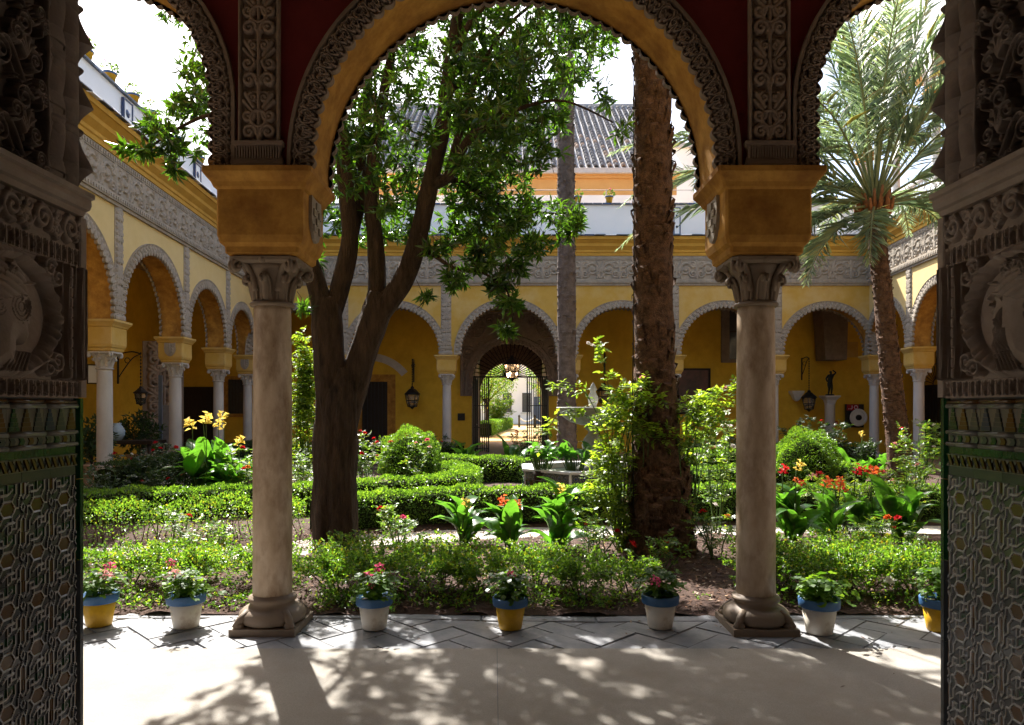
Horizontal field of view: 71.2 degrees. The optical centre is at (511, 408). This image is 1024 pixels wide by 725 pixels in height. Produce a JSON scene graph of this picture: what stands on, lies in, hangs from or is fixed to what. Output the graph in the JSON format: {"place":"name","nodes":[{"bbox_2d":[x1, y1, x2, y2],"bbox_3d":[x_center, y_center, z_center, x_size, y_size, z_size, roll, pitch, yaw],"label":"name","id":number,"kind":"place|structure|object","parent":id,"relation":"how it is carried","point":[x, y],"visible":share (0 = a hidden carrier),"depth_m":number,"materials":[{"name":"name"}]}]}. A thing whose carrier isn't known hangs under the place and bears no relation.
{"place":"outdoors","nodes":[
{"label":"outdoors","id":0,"kind":"place"},
{"bbox_2d":[153,336,195,456],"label":"marble column","id":1,"kind":"structure","parent":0,"point":[175,355],"depth_m":16.77,"materials":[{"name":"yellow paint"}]},
{"bbox_2d":[78,80,252,354],"bbox_3d":[-7.658,-3.542,14.768,0.891,3.755,15.520,0,0,-4],"label":"arcade","id":2,"kind":"object","parent":1,"relation":"on","point":[157,224],"visible":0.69,"depth_m":15.26,"materials":[{"name":"beige paint"}]},
{"bbox_2d":[78,55,216,195],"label":"terrace wall","id":3,"kind":"structure","parent":2,"relation":"on","point":[98,81],"depth_m":14.40,"materials":[{"name":"white paint"}]},
{"bbox_2d":[201,347,235,440],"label":"marble column","id":4,"kind":"structure","parent":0,"point":[218,362],"depth_m":19.71,"materials":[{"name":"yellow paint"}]},
{"bbox_2d":[184,461,388,486],"bbox_3d":[-4.150,1.581,15.450,7.500,0.158,11.700,0,0,0],"label":"garden bed","id":5,"kind":"object","parent":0,"point":[376,465],"visible":0.02,"depth_m":17.18,"materials":[{"name":"soil"}]},
{"bbox_2d":[107,441,180,491],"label":"rose bush","id":6,"kind":"object","parent":5,"relation":"on","point":[152,462],"visible":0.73,"depth_m":12.16,"materials":[{"name":"green plant"}]},
{"bbox_2d":[86,439,252,492],"bbox_3d":[-6.869,1.202,16.001,0.736,0.738,8.888,0,0,-4],"label":"hedge","id":7,"kind":"object","parent":5,"relation":"on","point":[122,471],"visible":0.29,"depth_m":12.38,"materials":[{"name":"green plant"}]},
{"bbox_2d":[156,410,252,489],"bbox_3d":[-4.846,0.802,11.576,1.380,1.582,1.549,0,0,0],"label":"canna","id":8,"kind":"object","parent":5,"relation":"on","point":[197,453],"visible":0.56,"depth_m":11.40,"materials":[{"name":"green plant"}]},
{"bbox_2d":[196,435,252,488],"bbox_3d":[-4.350,1.003,11.082,1.016,1.179,1.158,0,0,0],"label":"canna","id":9,"kind":"object","parent":5,"relation":"on","point":[219,463],"visible":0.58,"depth_m":11.07,"materials":[{"name":"green plant"}]},
{"bbox_2d":[292,325,315,485],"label":"climbing rose","id":10,"kind":"object","parent":5,"relation":"on","point":[305,387],"visible":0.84,"depth_m":13.94,"materials":[{"name":"green plant"}]},
{"bbox_2d":[377,423,442,480],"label":"topiary","id":11,"kind":"object","parent":5,"relation":"on","point":[398,453],"visible":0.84,"depth_m":13.29,"materials":[{"name":"green plant"}]},
{"bbox_2d":[357,459,483,496],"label":"hedge","id":12,"kind":"object","parent":5,"relation":"on","point":[456,471],"visible":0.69,"depth_m":11.27,"materials":[{"name":"green plant"}]},
{"bbox_2d":[434,355,459,445],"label":"marble column","id":13,"kind":"structure","parent":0,"point":[446,367],"depth_m":22.36,"materials":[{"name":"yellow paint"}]},
{"bbox_2d":[482,482,522,489],"bbox_3d":[1.100,1.582,13.550,7.000,0.156,5.900,0,0,0],"label":"garden bed","id":14,"kind":"object","parent":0,"point":[487,484],"depth_m":14.37,"materials":[{"name":"soil"}]},
{"bbox_2d":[432,452,533,482],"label":"hedge","id":15,"kind":"object","parent":14,"relation":"on","point":[499,469],"visible":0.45,"depth_m":14.88,"materials":[{"name":"green plant"}]},
{"bbox_2d":[475,6,597,460],"bbox_3d":[1.159,-5.250,16.247,4.835,13.788,4.844,0,0,0],"label":"slim palm","id":16,"kind":"object","parent":14,"relation":"on","point":[566,303],"visible":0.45,"depth_m":16.03,"materials":[{"name":"grey plant"}]},
{"bbox_2d":[83,648,940,724],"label":"gallery floor","id":17,"kind":"structure","parent":0,"point":[458,686],"depth_m":4.10,"materials":[{"name":"stone"}]},
{"bbox_3d":[1.500,-1.850,1.800,20.000,6.900,0.600,0,0,0],"label":"door wall","id":18,"kind":"object","parent":17,"relation":"on","visible":0},
{"bbox_2d":[0,0,94,724],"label":"door jamb","id":19,"kind":"object","parent":18,"relation":"attached to","point":[46,107],"depth_m":1.90,"materials":[{"name":"tile"}]},
{"bbox_2d":[929,0,1023,724],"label":"door jamb","id":20,"kind":"object","parent":18,"relation":"attached to","point":[977,107],"depth_m":1.90,"materials":[{"name":"tile"}]},
{"bbox_2d":[83,612,940,652],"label":"stone paving","id":21,"kind":"structure","parent":0,"point":[909,633],"depth_m":5.02,"materials":[{"name":"grey stone"}]},
{"bbox_2d":[83,562,132,627],"bbox_3d":[-3.008,1.370,5.259,0.434,0.448,0.440,0,0,0],"label":"flower pot","id":22,"kind":"object","parent":21,"relation":"on","point":[99,602],"visible":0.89,"depth_m":5.20,"materials":[{"name":"ceramic"}]},
{"bbox_2d":[155,558,226,629],"bbox_3d":[-2.357,1.354,5.255,0.474,0.479,0.404,0,0,-26],"label":"flower pot","id":23,"kind":"object","parent":21,"relation":"on","point":[185,598],"visible":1,"depth_m":5.15,"materials":[{"name":"ceramic"}]},
{"bbox_2d":[202,165,334,636],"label":"marble column","id":24,"kind":"structure","parent":21,"relation":"on","point":[270,227],"depth_m":5.09,"materials":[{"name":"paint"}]},
{"bbox_2d":[136,0,890,190],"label":"red arcade","id":25,"kind":"object","parent":24,"relation":"on","point":[287,78],"visible":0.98,"depth_m":4.96,"materials":[{"name":"paint"}]},
{"bbox_2d":[341,562,408,630],"bbox_3d":[-0.973,1.366,5.191,0.431,0.455,0.404,0,0,40],"label":"flower pot","id":26,"kind":"object","parent":21,"relation":"on","point":[374,603],"visible":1,"depth_m":5.12,"materials":[{"name":"ceramic"}]},
{"bbox_2d":[476,569,539,630],"bbox_3d":[-0.025,1.380,5.188,0.475,0.428,0.384,0,0,0],"label":"flower pot","id":27,"kind":"object","parent":21,"relation":"on","point":[510,601],"visible":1,"depth_m":5.12,"materials":[{"name":"ceramic"}]},
{"bbox_2d":[630,566,687,629],"bbox_3d":[1.053,1.379,5.169,0.426,0.430,0.543,0,0,15],"label":"flower pot","id":28,"kind":"object","parent":21,"relation":"on","point":[660,600],"visible":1,"depth_m":5.13,"materials":[{"name":"ceramic"}]},
{"bbox_2d":[693,165,826,636],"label":"marble column","id":29,"kind":"structure","parent":21,"relation":"on","point":[758,226],"depth_m":5.09,"materials":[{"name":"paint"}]},
{"bbox_2d":[781,571,859,635],"bbox_3d":[2.200,1.390,5.102,0.516,0.407,0.465,0,0,17],"label":"flower pot","id":30,"kind":"object","parent":21,"relation":"on","point":[821,606],"visible":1,"depth_m":5.00,"materials":[{"name":"ceramic"}]},
{"bbox_2d":[910,562,940,632],"bbox_3d":[3.131,1.352,5.157,0.431,0.484,0.390,0,0,-40],"label":"flower pot","id":31,"kind":"object","parent":21,"relation":"on","point":[929,601],"visible":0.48,"depth_m":5.12,"materials":[{"name":"ceramic"}]},
{"bbox_2d":[83,532,940,615],"bbox_3d":[1.600,1.577,7.300,17.200,0.167,3.600,0,0,0],"label":"garden bed","id":32,"kind":"object","parent":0,"point":[710,608],"visible":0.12,"depth_m":5.92,"materials":[{"name":"soil"}]},
{"bbox_2d":[83,537,177,589],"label":"box shrub","id":33,"kind":"object","parent":32,"relation":"on","point":[124,563],"visible":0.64,"depth_m":6.15,"materials":[{"name":"green plant"}]},
{"bbox_2d":[134,539,244,592],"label":"box shrub","id":34,"kind":"object","parent":32,"relation":"on","point":[190,557],"visible":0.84,"depth_m":6.12,"materials":[{"name":"green plant"}]},
{"bbox_2d":[201,535,302,590],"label":"box shrub","id":35,"kind":"object","parent":32,"relation":"on","point":[244,557],"visible":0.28,"depth_m":6.15,"materials":[{"name":"green plant"}]},
{"bbox_2d":[292,539,392,594],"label":"box shrub","id":36,"kind":"object","parent":32,"relation":"on","point":[328,566],"visible":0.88,"depth_m":5.81,"materials":[{"name":"green plant"}]},
{"bbox_2d":[106,3,635,551],"bbox_3d":[-1.117,-2.965,7.891,5.075,9.786,3.236,0,0,0],"label":"broadleaf tree","id":37,"kind":"object","parent":32,"relation":"on","point":[508,67],"visible":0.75,"depth_m":7.87,"materials":[{"name":"green plant"}]},
{"bbox_2d":[339,534,443,586],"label":"box shrub","id":38,"kind":"object","parent":32,"relation":"on","point":[401,555],"visible":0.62,"depth_m":6.03,"materials":[{"name":"green plant"}]},
{"bbox_2d":[390,545,488,596],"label":"box shrub","id":39,"kind":"object","parent":32,"relation":"on","point":[437,563],"visible":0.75,"depth_m":5.80,"materials":[{"name":"green plant"}]},
{"bbox_2d":[431,494,491,545],"bbox_3d":[-0.517,1.274,8.027,0.750,0.636,0.544,0,0,-16],"label":"canna","id":40,"kind":"object","parent":32,"relation":"on","point":[467,518],"visible":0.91,"depth_m":8.01,"materials":[{"name":"green plant"}]},
{"bbox_2d":[437,536,534,591],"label":"box shrub","id":41,"kind":"object","parent":32,"relation":"on","point":[493,564],"visible":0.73,"depth_m":5.96,"materials":[{"name":"green plant"}]},
{"bbox_2d":[480,494,529,547],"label":"canna","id":42,"kind":"object","parent":32,"relation":"on","point":[507,524],"visible":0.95,"depth_m":7.87,"materials":[{"name":"green plant"}]},
{"bbox_2d":[83,528,936,611],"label":"bark chips","id":43,"kind":"object","parent":32,"relation":"on","point":[646,555],"visible":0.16,"depth_m":6.37,"materials":[{"name":"wood"}]},
{"bbox_2d":[113,581,934,613],"bbox_3d":[0.119,1.534,5.774,8.237,0.209,0.562,0,0,0],"label":"ground cover","id":44,"kind":"object","parent":32,"relation":"on","point":[351,594],"visible":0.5,"depth_m":5.72,"materials":[{"name":"green plant"}]},
{"bbox_2d":[486,537,584,591],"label":"box shrub","id":45,"kind":"object","parent":32,"relation":"on","point":[538,553],"visible":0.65,"depth_m":6.07,"materials":[{"name":"green plant"}]},
{"bbox_2d":[515,476,589,549],"bbox_3d":[0.520,1.173,7.802,0.814,0.837,0.757,0,0,18],"label":"canna","id":46,"kind":"object","parent":32,"relation":"on","point":[557,519],"visible":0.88,"depth_m":7.75,"materials":[{"name":"green plant"}]},
{"bbox_2d":[531,545,634,604],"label":"box shrub","id":47,"kind":"object","parent":32,"relation":"on","point":[571,570],"visible":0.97,"depth_m":5.75,"materials":[{"name":"green plant"}]},
{"bbox_2d":[573,514,621,560],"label":"rose bush","id":48,"kind":"object","parent":32,"relation":"on","point":[593,538],"visible":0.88,"depth_m":7.21,"materials":[{"name":"green plant"}]},
{"bbox_2d":[586,550,661,593],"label":"box shrub","id":49,"kind":"object","parent":32,"relation":"on","point":[638,566],"visible":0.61,"depth_m":5.95,"materials":[{"name":"green plant"}]},
{"bbox_2d":[529,336,735,551],"bbox_3d":[1.399,0.388,7.665,2.456,2.392,0.762,0,0,0],"label":"climbing rose","id":50,"kind":"object","parent":32,"relation":"on","point":[612,458],"visible":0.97,"depth_m":7.62,"materials":[{"name":"green plant"}]},
{"bbox_2d":[608,35,698,556],"bbox_3d":[1.596,-3.707,7.757,5.250,11.201,5.327,0,0,0],"label":"rough palm","id":51,"kind":"object","parent":32,"relation":"on","point":[660,482],"visible":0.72,"depth_m":7.55,"materials":[{"name":"plant"}]},
{"bbox_2d":[625,527,696,568],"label":"rose bush","id":52,"kind":"object","parent":32,"relation":"on","point":[665,544],"visible":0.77,"depth_m":6.76,"materials":[{"name":"green plant"}]},
{"bbox_2d":[671,494,735,558],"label":"rose bush","id":53,"kind":"object","parent":32,"relation":"on","point":[708,541],"visible":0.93,"depth_m":7.31,"materials":[{"name":"green plant"}]},
{"bbox_2d":[693,417,735,533],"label":"rose bush","id":54,"kind":"object","parent":32,"relation":"on","point":[718,482],"visible":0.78,"depth_m":8.92,"materials":[{"name":"green plant"}]},
{"bbox_2d":[718,537,827,590],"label":"box shrub","id":55,"kind":"object","parent":32,"relation":"on","point":[780,558],"visible":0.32,"depth_m":5.97,"materials":[{"name":"green plant"}]},
{"bbox_2d":[776,459,835,541],"bbox_3d":[3.183,1.083,8.061,1.027,1.018,0.761,0,0,-25],"label":"canna","id":56,"kind":"object","parent":32,"relation":"on","point":[791,519],"visible":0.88,"depth_m":8.10,"materials":[{"name":"green plant"}]},
{"bbox_2d":[776,538,881,596],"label":"box shrub","id":57,"kind":"object","parent":32,"relation":"on","point":[831,560],"visible":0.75,"depth_m":5.88,"materials":[{"name":"green plant"}]},
{"bbox_2d":[805,475,863,538],"bbox_3d":[3.677,1.181,8.345,0.734,0.824,0.836,0,0,21],"label":"canna","id":58,"kind":"object","parent":32,"relation":"on","point":[832,517],"visible":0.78,"depth_m":8.27,"materials":[{"name":"green plant"}]},
{"bbox_2d":[793,464,895,533],"bbox_3d":[4.261,1.141,9.074,1.326,0.929,1.085,0,0,0],"label":"rose bush","id":59,"kind":"object","parent":32,"relation":"on","point":[815,478],"visible":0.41,"depth_m":9.06,"materials":[{"name":"green plant"}]},
{"bbox_2d":[803,525,895,554],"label":"box shrub","id":60,"kind":"object","parent":32,"relation":"on","point":[862,536],"visible":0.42,"depth_m":7.12,"materials":[{"name":"green plant"}]},
{"bbox_2d":[839,463,886,536],"bbox_3d":[4.260,1.131,8.652,0.668,0.925,0.726,0,0,0],"label":"canna","id":61,"kind":"object","parent":32,"relation":"on","point":[859,511],"visible":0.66,"depth_m":8.58,"materials":[{"name":"green plant"}]},
{"bbox_2d":[807,535,924,595],"bbox_3d":[2.967,1.365,6.131,0.962,0.483,0.844,0,0,0],"label":"box shrub","id":62,"kind":"object","parent":32,"relation":"on","point":[890,579],"visible":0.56,"depth_m":5.95,"materials":[{"name":"green plant"}]},
{"bbox_2d":[846,514,931,547],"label":"shrub","id":63,"kind":"object","parent":32,"relation":"on","point":[888,523],"visible":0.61,"depth_m":7.38,"materials":[{"name":"green plant"}]},
{"bbox_2d":[863,539,940,595],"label":"box shrub","id":64,"kind":"object","parent":32,"relation":"on","point":[927,557],"visible":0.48,"depth_m":5.90,"materials":[{"name":"green plant"}]},
{"bbox_2d":[864,472,940,542],"bbox_3d":[4.482,1.160,8.251,0.889,0.865,1.202,0,0,0],"label":"canna","id":65,"kind":"object","parent":32,"relation":"on","point":[906,506],"visible":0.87,"depth_m":8.07,"materials":[{"name":"green plant"}]},
{"bbox_2d":[83,515,940,547],"bbox_3d":[1.500,1.582,9.525,17.600,0.156,2.750,0,0,0],"label":"garden bed","id":66,"kind":"object","parent":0,"point":[426,527],"visible":0.08,"depth_m":9.25,"materials":[{"name":"soil"}]},
{"bbox_2d":[83,490,311,547],"bbox_3d":[-4.395,1.281,8.378,4.064,0.645,0.781,0,0,-5],"label":"hedge","id":67,"kind":"object","parent":66,"relation":"on","point":[142,504],"visible":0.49,"depth_m":8.35,"materials":[{"name":"green plant"}]},
{"bbox_2d":[83,480,312,524],"bbox_3d":[-4.939,1.303,9.960,4.753,0.523,0.708,0,0,-17],"label":"hedge","id":68,"kind":"object","parent":66,"relation":"on","point":[167,494],"visible":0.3,"depth_m":9.90,"materials":[{"name":"green plant"}]},
{"bbox_2d":[306,481,940,529],"bbox_3d":[2.924,1.290,9.866,11.226,0.559,1.213,0,0,-5],"label":"hedge","id":69,"kind":"object","parent":66,"relation":"on","point":[420,506],"visible":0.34,"depth_m":9.75,"materials":[{"name":"green plant"}]},
{"bbox_2d":[880,455,940,521],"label":"rose bush","id":70,"kind":"object","parent":66,"relation":"on","point":[906,480],"visible":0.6,"depth_m":9.09,"materials":[{"name":"green plant"}]},
{"bbox_2d":[78,0,945,202],"label":"sky","id":71,"kind":"structure","parent":0,"point":[126,33],"materials":[{"name":"white"}]},
{"bbox_2d":[87,525,940,615],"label":"garden path","id":72,"kind":"structure","parent":0,"point":[931,529],"depth_m":9.05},
{"bbox_2d":[366,104,683,202],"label":"orange house","id":73,"kind":"structure","parent":0,"point":[598,172],"depth_m":29.60,"materials":[{"name":"paint"}]},
{"bbox_2d":[475,442,632,460],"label":"gallery floor","id":74,"kind":"structure","parent":0,"point":[495,448],"depth_m":27.21,"materials":[{"name":"stone"}]},
{"bbox_2d":[184,300,912,452],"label":"gallery wall","id":75,"kind":"structure","parent":74,"relation":"on","point":[408,337],"depth_m":25.90,"materials":[{"name":"yellow paint"}]},
{"bbox_2d":[183,387,212,446],"bbox_3d":[-11.545,0.411,25.850,1.720,2.377,0.080,0,0,0],"label":"door frame","id":76,"kind":"structure","parent":75,"relation":"attached to","point":[198,401],"depth_m":25.82,"materials":[{"name":"brown wood"}]},
{"bbox_2d":[183,391,211,446],"bbox_3d":[-11.545,0.481,25.855,1.440,2.237,0.070,0,0,0],"label":"door panel","id":77,"kind":"structure","parent":76,"relation":"in","point":[195,402],"depth_m":25.82,"materials":[{"name":"brown wood"}]},
{"bbox_2d":[224,376,242,416],"bbox_3d":[-9.904,-0.425,25.835,1.000,1.476,0.110,0,0,0],"label":"grilled window","id":78,"kind":"structure","parent":75,"relation":"attached to","point":[233,396],"depth_m":25.85,"materials":[{"name":"brown"}]},
{"bbox_2d":[357,374,394,445],"bbox_3d":[-4.964,0.187,25.860,1.480,2.826,0.080,0,0,0],"label":"gallery door","id":79,"kind":"structure","parent":75,"relation":"attached to","point":[377,417],"depth_m":25.85,"materials":[{"name":"paint"}]},
{"bbox_2d":[362,382,386,445],"bbox_3d":[-4.964,0.317,25.875,0.920,2.566,0.050,0,0,0],"label":"door panel","id":80,"kind":"structure","parent":79,"relation":"in","point":[381,384],"depth_m":25.85,"materials":[{"name":"brown wood"}]},
{"bbox_2d":[473,344,547,451],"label":"iron gate","id":81,"kind":"structure","parent":75,"relation":"attached to","point":[544,405],"depth_m":26.18,"materials":[{"name":"metal"}]},
{"bbox_2d":[677,368,710,413],"bbox_3d":[6.567,-0.618,25.850,1.220,1.660,0.060,0,0,0],"label":"door","id":82,"kind":"structure","parent":75,"relation":"attached to","point":[692,380],"depth_m":25.86,"materials":[{"name":"brown wood"}]},
{"bbox_2d":[721,309,736,362],"bbox_3d":[8.189,-2.821,25.845,1.240,2.329,0.110,0,0,0],"label":"gallery window","id":83,"kind":"structure","parent":75,"relation":"attached to","point":[728,336],"depth_m":25.82,"materials":[{"name":"brown paint"}]},
{"bbox_2d":[813,310,847,360],"bbox_3d":[11.250,-3.050,25.300,1.000,2.700,0.800,0,0,0],"label":"window","id":84,"kind":"structure","parent":75,"relation":"attached to","point":[831,334],"depth_m":24.90,"materials":[{"name":"brown paint"}]},
{"bbox_2d":[575,355,582,379],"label":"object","id":85,"kind":"structure","parent":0,"point":[578,358],"depth_m":22.23,"materials":[{"name":"yellow paint"}]},
{"bbox_2d":[245,234,877,355],"bbox_3d":[1.550,-3.542,22.334,19.700,3.755,0.891,0,0,0],"label":"arcade","id":86,"kind":"object","parent":85,"relation":"on","point":[604,279],"visible":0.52,"depth_m":22.22,"materials":[{"name":"yellow paint"}]},
{"bbox_2d":[323,203,862,235],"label":"terrace wall","id":87,"kind":"structure","parent":86,"relation":"on","point":[605,218],"depth_m":22.65,"materials":[{"name":"white paint"}]},
{"bbox_2d":[840,463,942,488],"bbox_3d":[7.000,1.578,15.950,8.000,0.164,10.700,0,0,0],"label":"garden bed","id":88,"kind":"object","parent":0,"point":[937,473],"visible":0.02,"depth_m":15.80,"materials":[{"name":"soil"}]},
{"bbox_2d":[607,0,945,488],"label":"feather palm","id":89,"kind":"object","parent":88,"relation":"on","point":[874,203],"visible":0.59,"depth_m":11.65,"materials":[{"name":"plant"}]},
{"bbox_2d":[690,460,866,488],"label":"hedge","id":90,"kind":"object","parent":88,"relation":"on","point":[842,470],"visible":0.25,"depth_m":12.85,"materials":[{"name":"green plant"}]},
{"bbox_2d":[776,425,841,487],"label":"topiary","id":91,"kind":"object","parent":88,"relation":"on","point":[812,454],"visible":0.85,"depth_m":12.88,"materials":[{"name":"green plant"}]},
{"bbox_2d":[889,419,940,487],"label":"rose bush","id":92,"kind":"object","parent":88,"relation":"on","point":[928,428],"visible":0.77,"depth_m":11.18,"materials":[{"name":"green plant"}]},
{"bbox_2d":[878,453,940,471],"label":"gallery floor","id":93,"kind":"structure","parent":0,"point":[937,466],"depth_m":21.57,"materials":[{"name":"stone"}]},
{"bbox_2d":[858,355,879,459],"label":"marble column","id":94,"kind":"structure","parent":93,"relation":"on","point":[869,367],"depth_m":22.37,"materials":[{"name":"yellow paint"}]},
{"bbox_2d":[862,191,939,354],"bbox_3d":[10.523,-3.542,14.748,0.891,3.755,15.600,0,0,5],"label":"arcade","id":95,"kind":"object","parent":94,"relation":"on","point":[913,264],"visible":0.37,"depth_m":19.35,"materials":[{"name":"beige paint"}]},
{"bbox_2d":[924,353,945,455],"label":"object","id":96,"kind":"object","parent":93,"relation":"on","point":[932,406],"visible":0.25,"depth_m":24.28,"materials":[{"name":"black metal"}]},
{"bbox_2d":[900,346,935,467],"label":"marble column","id":97,"kind":"structure","parent":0,"point":[919,362],"depth_m":19.42,"materials":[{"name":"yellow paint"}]},
{"label":"left gallery floor","id":98,"kind":"structure","parent":0,"visible":0},
{"bbox_2d":[81,414,118,487],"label":"potted plant","id":99,"kind":"object","parent":98,"relation":"on","point":[89,443],"visible":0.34,"depth_m":14.42,"materials":[{"name":"green plant"}]},
{"bbox_2d":[87,319,132,470],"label":"marble column","id":100,"kind":"structure","parent":98,"relation":"on","point":[107,342],"depth_m":13.47,"materials":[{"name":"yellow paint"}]},
{"bbox_2d":[78,268,159,461],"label":"gallery wall","id":101,"kind":"structure","parent":98,"relation":"on","point":[142,313],"depth_m":22.16,"materials":[{"name":"yellow paint"}]},
{"bbox_2d":[118,408,166,463],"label":"potted plant","id":102,"kind":"object","parent":98,"relation":"on","point":[142,424],"visible":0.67,"depth_m":17.26,"materials":[{"name":"green plant"}]},
{"bbox_2d":[141,341,183,453],"bbox_3d":[-9.450,-0.100,19.357,1.000,3.400,0.420,0,0,-34],"label":"stone relief","id":103,"kind":"object","parent":98,"relation":"on","point":[152,369],"visible":0.37,"depth_m":19.07,"materials":[{"name":"brown paint"}]},
{"bbox_2d":[233,355,252,440],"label":"marble column","id":104,"kind":"structure","parent":98,"relation":"on","point":[244,366],"depth_m":22.37,"materials":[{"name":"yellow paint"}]},
{"label":"ground","id":105,"kind":"structure","parent":0,"visible":0},
{"bbox_2d":[83,613,923,622],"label":"bed kerb","id":106,"kind":"structure","parent":105,"relation":"on","point":[555,619],"depth_m":5.44,"materials":[{"name":"grey stone"}]},
{"bbox_2d":[481,364,539,423],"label":"garden house","id":107,"kind":"structure","parent":105,"relation":"on","point":[519,396],"depth_m":74.00,"materials":[{"name":"white paint"}]},
{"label":"right gallery roof","id":108,"kind":"structure","parent":0,"visible":0},
{"bbox_2d":[855,0,945,215],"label":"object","id":109,"kind":"object","parent":108,"relation":"on","point":[931,19],"visible":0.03,"depth_m":19.43,"materials":[{"name":"beige paint"}]},
{"label":"inner path","id":110,"kind":"structure","parent":0,"visible":0},
{"bbox_2d":[522,383,626,489],"bbox_3d":[1.543,0.550,13.600,2.698,2.100,2.698,0,0,0],"label":"fountain","id":111,"kind":"object","parent":110,"relation":"on","point":[558,472],"visible":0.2,"depth_m":13.08,"materials":[{"name":"white stone"}]},
{"bbox_2d":[521,440,564,479],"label":"arum plant","id":112,"kind":"object","parent":111,"relation":"on","point":[545,457],"visible":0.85,"depth_m":12.77,"materials":[{"name":"green plant"}]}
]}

